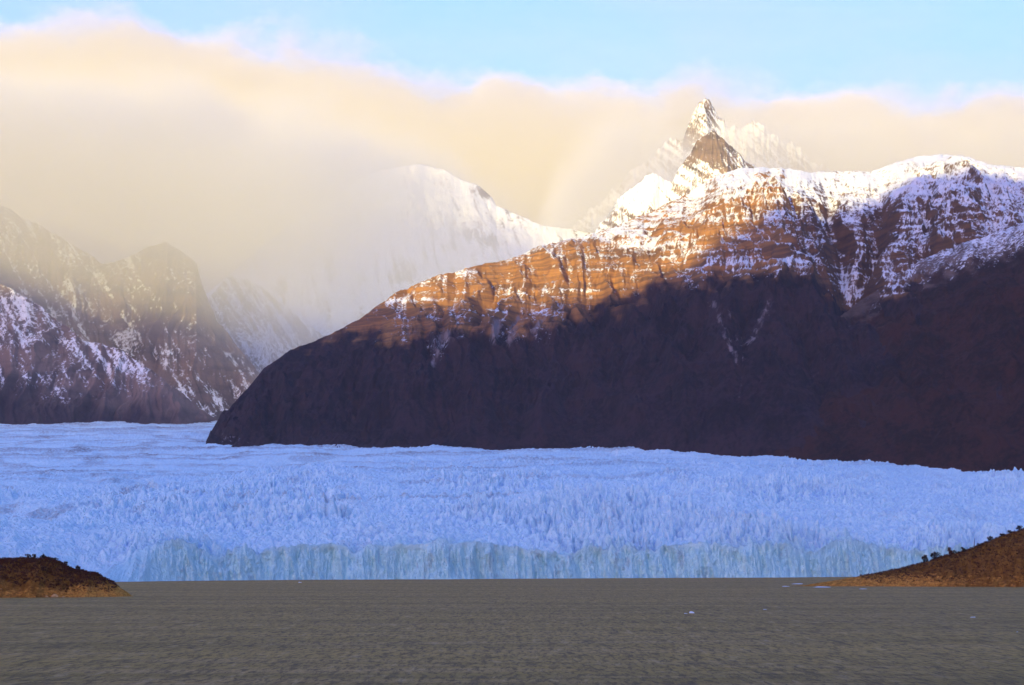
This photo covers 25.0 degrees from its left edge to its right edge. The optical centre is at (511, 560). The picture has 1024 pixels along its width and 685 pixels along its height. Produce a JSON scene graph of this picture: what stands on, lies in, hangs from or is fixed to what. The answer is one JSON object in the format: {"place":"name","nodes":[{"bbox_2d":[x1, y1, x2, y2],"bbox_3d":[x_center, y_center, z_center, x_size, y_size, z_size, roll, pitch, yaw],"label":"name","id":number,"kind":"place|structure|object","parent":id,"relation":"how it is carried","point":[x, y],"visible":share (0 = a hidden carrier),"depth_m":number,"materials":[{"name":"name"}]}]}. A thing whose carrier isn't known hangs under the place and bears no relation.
{"place":"outdoors","nodes":[
{"label":"outdoors","id":0,"kind":"place"},
{"bbox_2d":[0,558,130,597],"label":"islet","id":1,"kind":"object","parent":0,"point":[30,588],"visible":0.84,"depth_m":1918.42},
{"bbox_2d":[0,556,118,591],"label":"scrub","id":2,"kind":"object","parent":1,"relation":"on","point":[53,562],"visible":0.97,"depth_m":1936.98,"materials":[{"name":"orange plant"}]},
{"bbox_2d":[0,284,217,424],"bbox_3d":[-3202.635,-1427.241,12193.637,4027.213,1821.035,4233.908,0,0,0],"label":"mountain slope","id":3,"kind":"structure","parent":0,"point":[53,370],"depth_m":11038.75,"materials":[{"name":"stone"}]},
{"bbox_2d":[0,205,259,419],"bbox_3d":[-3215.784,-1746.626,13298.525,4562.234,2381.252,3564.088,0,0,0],"label":"misty mountain","id":4,"kind":"structure","parent":0,"point":[148,307],"depth_m":12534.35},
{"bbox_2d":[208,276,326,372],"bbox_3d":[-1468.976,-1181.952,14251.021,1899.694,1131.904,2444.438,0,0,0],"label":"misty ridge","id":5,"kind":"structure","parent":0,"point":[262,327],"depth_m":13976.40,"materials":[{"name":"white snow"}]},
{"bbox_2d":[206,164,591,335],"bbox_3d":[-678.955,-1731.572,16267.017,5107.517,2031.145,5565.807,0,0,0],"label":"snowfield","id":6,"kind":"structure","parent":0,"point":[341,258],"depth_m":15510.27,"materials":[{"name":"white snow"}]},
{"bbox_2d":[0,421,1023,581],"bbox_3d":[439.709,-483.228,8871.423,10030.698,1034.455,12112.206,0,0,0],"label":"glacier","id":7,"kind":"object","parent":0,"point":[119,501],"visible":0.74,"depth_m":4670.61,"materials":[{"name":"blue ice"}]},
{"bbox_2d":[0,577,1023,684],"bbox_3d":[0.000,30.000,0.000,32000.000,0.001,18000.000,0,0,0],"label":"lake","id":8,"kind":"structure","parent":0,"point":[610,631],"depth_m":955.87,"materials":[{"name":"liquid"}]},
{"bbox_2d":[0,0,1023,293],"label":"sky","id":9,"kind":"structure","parent":0,"point":[206,129],"materials":[{"name":"beige"}]},
{"bbox_2d":[206,154,1023,456],"bbox_3d":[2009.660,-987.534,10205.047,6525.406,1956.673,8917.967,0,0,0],"label":"mountain","id":10,"kind":"structure","parent":0,"point":[705,317],"depth_m":8120.43,"materials":[{"name":"brown stone"}]},
{"bbox_2d":[585,130,754,235],"bbox_3d":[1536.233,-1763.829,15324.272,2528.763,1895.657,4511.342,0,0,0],"label":"pyramid peak","id":11,"kind":"structure","parent":0,"point":[712,154],"depth_m":14520.61,"materials":[{"name":"white snow"}]},
{"bbox_2d":[571,98,830,232],"bbox_3d":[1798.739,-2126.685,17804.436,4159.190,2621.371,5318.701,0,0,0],"label":"spire","id":12,"kind":"structure","parent":0,"point":[754,143],"depth_m":17229.68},
{"bbox_2d":[720,222,1023,471],"bbox_3d":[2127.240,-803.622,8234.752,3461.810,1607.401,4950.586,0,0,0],"label":"mountain spur","id":13,"kind":"structure","parent":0,"point":[970,297],"depth_m":7128.15,"materials":[{"name":"brown stone"}]},
{"bbox_2d":[799,529,1023,586],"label":"headland","id":14,"kind":"structure","parent":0,"point":[1003,581],"depth_m":2718.11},
{"bbox_2d":[921,555,927,562],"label":"tree","id":15,"kind":"object","parent":14,"relation":"on","point":[924,557],"visible":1,"depth_m":2754.91,"materials":[{"name":"green plant"}]},
{"bbox_2d":[930,551,940,558],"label":"tree","id":16,"kind":"object","parent":14,"relation":"on","point":[934,555],"visible":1,"depth_m":2756.57,"materials":[{"name":"green plant"}]},
{"bbox_2d":[859,527,1023,582],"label":"scrub","id":17,"kind":"object","parent":14,"relation":"on","point":[940,564],"visible":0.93,"depth_m":2733.66,"materials":[{"name":"orange plant"}]}
]}

